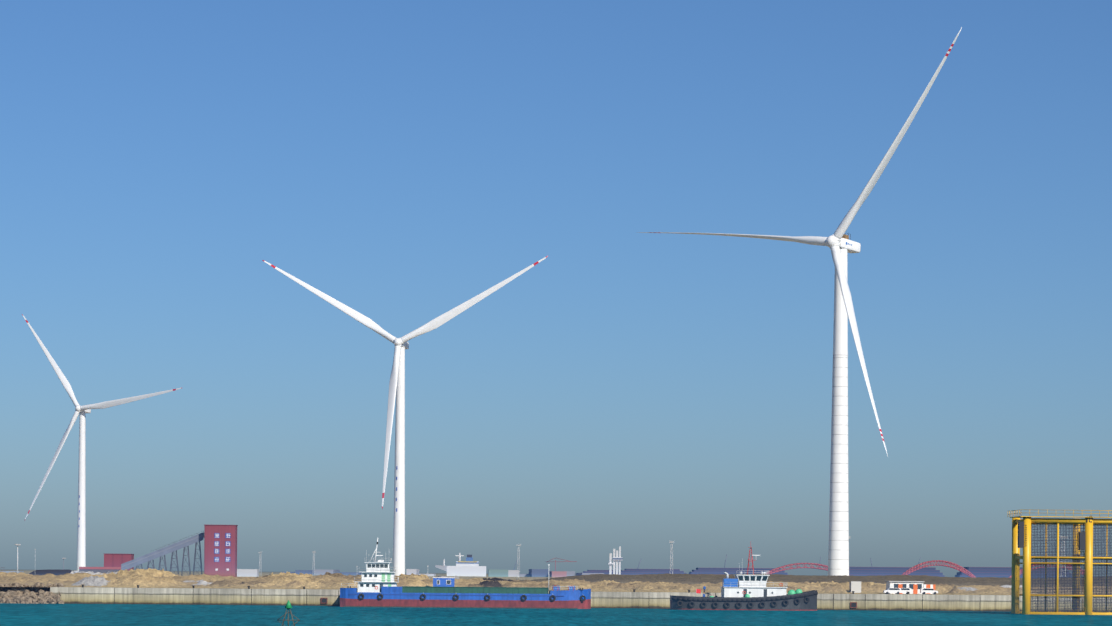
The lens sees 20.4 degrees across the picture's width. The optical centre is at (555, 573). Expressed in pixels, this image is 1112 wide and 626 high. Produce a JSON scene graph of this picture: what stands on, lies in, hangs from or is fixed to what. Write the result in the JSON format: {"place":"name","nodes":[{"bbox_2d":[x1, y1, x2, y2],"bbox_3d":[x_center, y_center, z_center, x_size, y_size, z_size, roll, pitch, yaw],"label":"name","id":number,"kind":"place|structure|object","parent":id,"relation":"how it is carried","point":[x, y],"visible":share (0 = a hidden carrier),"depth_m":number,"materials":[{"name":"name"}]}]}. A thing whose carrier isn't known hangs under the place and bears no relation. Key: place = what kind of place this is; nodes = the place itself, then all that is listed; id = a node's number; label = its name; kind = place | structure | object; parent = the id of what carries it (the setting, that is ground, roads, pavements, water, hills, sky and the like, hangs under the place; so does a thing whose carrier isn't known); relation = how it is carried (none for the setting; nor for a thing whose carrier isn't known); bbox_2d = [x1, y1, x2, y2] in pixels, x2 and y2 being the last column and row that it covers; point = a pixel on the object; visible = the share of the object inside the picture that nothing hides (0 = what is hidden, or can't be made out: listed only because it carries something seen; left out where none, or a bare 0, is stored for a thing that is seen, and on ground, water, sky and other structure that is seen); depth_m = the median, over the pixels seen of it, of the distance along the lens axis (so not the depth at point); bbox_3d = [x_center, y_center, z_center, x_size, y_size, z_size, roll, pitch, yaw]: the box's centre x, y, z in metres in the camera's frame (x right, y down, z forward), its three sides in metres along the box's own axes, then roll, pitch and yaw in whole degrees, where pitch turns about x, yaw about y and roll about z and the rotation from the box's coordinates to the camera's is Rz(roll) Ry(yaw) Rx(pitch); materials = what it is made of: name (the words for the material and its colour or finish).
{"place":"outdoors","nodes":[
{"label":"outdoors","id":0,"kind":"place"},
{"bbox_2d":[0,582,64,603],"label":"rock pile","id":1,"kind":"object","parent":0,"point":[35,593],"depth_m":642.87,"materials":[{"name":"beige stone"}]},
{"bbox_2d":[104,553,133,570],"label":"transfer house","id":2,"kind":"structure","parent":0,"point":[114,560],"depth_m":1822.26,"materials":[{"name":"red metal"}]},
{"bbox_2d":[204,525,237,576],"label":"red building","id":3,"kind":"structure","parent":0,"point":[220,550],"depth_m":1794.25,"materials":[{"name":"red"}]},
{"bbox_2d":[435,553,485,576],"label":"distant ship","id":4,"kind":"object","parent":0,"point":[469,566],"visible":1,"depth_m":3298.51,"materials":[{"name":"white metal"}]},
{"bbox_2d":[0,603,1111,625],"bbox_3d":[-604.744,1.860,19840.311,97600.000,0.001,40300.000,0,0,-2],"label":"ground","id":5,"kind":"structure","parent":0,"point":[15,614],"depth_m":507.02,"materials":[{"name":"teal liquid"}]},
{"bbox_2d":[277,600,299,625],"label":"channel buoy","id":6,"kind":"object","parent":5,"relation":"on","point":[288,606],"visible":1,"depth_m":318.65,"materials":[{"name":"green metal"}]},
{"bbox_2d":[340,538,590,608],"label":"cargo ship","id":7,"kind":"object","parent":5,"relation":"on","point":[377,586],"visible":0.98,"depth_m":628.84,"materials":[{"name":"blue metal"}]},
{"bbox_2d":[670,547,817,610],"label":"tug boat","id":8,"kind":"object","parent":5,"relation":"on","point":[746,592],"visible":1,"depth_m":631.14,"materials":[{"name":"grey metal"}]},
{"bbox_2d":[1009,510,1111,614],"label":"yellow steel structure","id":9,"kind":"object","parent":5,"relation":"on","point":[1022,535],"depth_m":603.18,"materials":[{"name":"yellow metal"}]},
{"bbox_2d":[0,568,1111,594],"bbox_3d":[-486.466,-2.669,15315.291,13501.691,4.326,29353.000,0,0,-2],"label":"shore land","id":10,"kind":"structure","parent":0,"point":[666,582],"depth_m":680.33,"materials":[{"name":"beige sand"}]},
{"bbox_2d":[29,570,74,574],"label":"shed","id":11,"kind":"structure","parent":10,"relation":"on","point":[44,572],"depth_m":1883.12,"materials":[{"name":"grey metal"}]},
{"bbox_2d":[22,314,181,570],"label":"turbine","id":12,"kind":"object","parent":10,"relation":"on","point":[81,411],"visible":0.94,"depth_m":2022.26,"materials":[{"name":"grey metal"}]},
{"bbox_2d":[79,531,203,574],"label":"conveyor gallery","id":13,"kind":"object","parent":10,"relation":"on","point":[187,542],"visible":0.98,"depth_m":1799.92,"materials":[{"name":"metal"}]},
{"bbox_2d":[74,569,258,576],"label":"grey shed","id":14,"kind":"structure","parent":10,"relation":"on","point":[247,572],"depth_m":1994.23,"materials":[{"name":"grey metal"}]},
{"bbox_2d":[0,569,603,576],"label":"skyline clutter","id":15,"kind":"object","parent":10,"relation":"on","point":[514,573],"visible":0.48,"depth_m":3093.32,"materials":[{"name":"grey"}]},
{"bbox_2d":[262,256,547,576],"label":"turbine","id":16,"kind":"object","parent":10,"relation":"on","point":[397,382],"visible":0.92,"depth_m":1499.41,"materials":[{"name":"grey metal"}]},
{"bbox_2d":[433,577,454,586],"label":"blue cabin","id":17,"kind":"object","parent":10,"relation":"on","point":[443,581],"visible":0.54,"depth_m":658.07,"materials":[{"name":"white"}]},
{"bbox_2d":[15,536,1067,578],"bbox_3d":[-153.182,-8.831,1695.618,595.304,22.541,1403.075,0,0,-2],"label":"floodlight masts","id":18,"kind":"object","parent":10,"relation":"on","point":[314,552],"visible":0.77,"depth_m":1701.85,"materials":[{"name":"grey metal"}]},
{"bbox_2d":[50,585,1111,611],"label":"quay wall","id":19,"kind":"structure","parent":10,"relation":"on","point":[331,597],"depth_m":647.10,"materials":[{"name":"concrete"}]},
{"bbox_2d":[514,554,920,570],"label":"distant cranes","id":20,"kind":"object","parent":10,"relation":"on","point":[640,561],"visible":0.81,"depth_m":4502.21,"materials":[{"name":"grey"}]},
{"bbox_2d":[636,28,961,575],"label":"turbine","id":21,"kind":"object","parent":10,"relation":"on","point":[839,243],"visible":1,"depth_m":1075.76,"materials":[{"name":"metal"}]},
{"bbox_2d":[583,567,1071,577],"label":"warehouses","id":22,"kind":"structure","parent":10,"relation":"on","point":[1001,572],"depth_m":3815.32,"materials":[{"name":"blue"}]},
{"bbox_2d":[883,588,900,593],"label":"suv","id":23,"kind":"object","parent":10,"relation":"on","point":[893,590],"visible":0.9,"depth_m":655.37,"materials":[{"name":"white metal"}]},
{"bbox_2d":[849,581,935,593],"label":"site cabins","id":24,"kind":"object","parent":10,"relation":"on","point":[914,586],"visible":0.5,"depth_m":661.26,"materials":[{"name":"white metal"}]},
{"bbox_2d":[895,588,911,593],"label":"suv","id":25,"kind":"object","parent":10,"relation":"on","point":[905,590],"visible":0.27,"depth_m":656.96,"materials":[{"name":"white metal"}]},
{"bbox_2d":[767,560,1083,577],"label":"red arch roofs","id":26,"kind":"structure","parent":10,"relation":"on","point":[913,569],"depth_m":3314.29,"materials":[{"name":"red metal"}]},
{"bbox_2d":[920,588,937,593],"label":"suv","id":27,"kind":"object","parent":10,"relation":"on","point":[927,590],"visible":1,"depth_m":656.61,"materials":[{"name":"white metal"}]},
{"bbox_2d":[0,0,1111,576],"label":"sky","id":28,"kind":"structure","parent":0,"point":[401,161],"materials":[{"name":"blue"}]},
{"bbox_2d":[608,546,622,574],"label":"silos","id":29,"kind":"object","parent":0,"point":[614,558],"depth_m":3603.44,"materials":[{"name":"white metal"}]}
]}

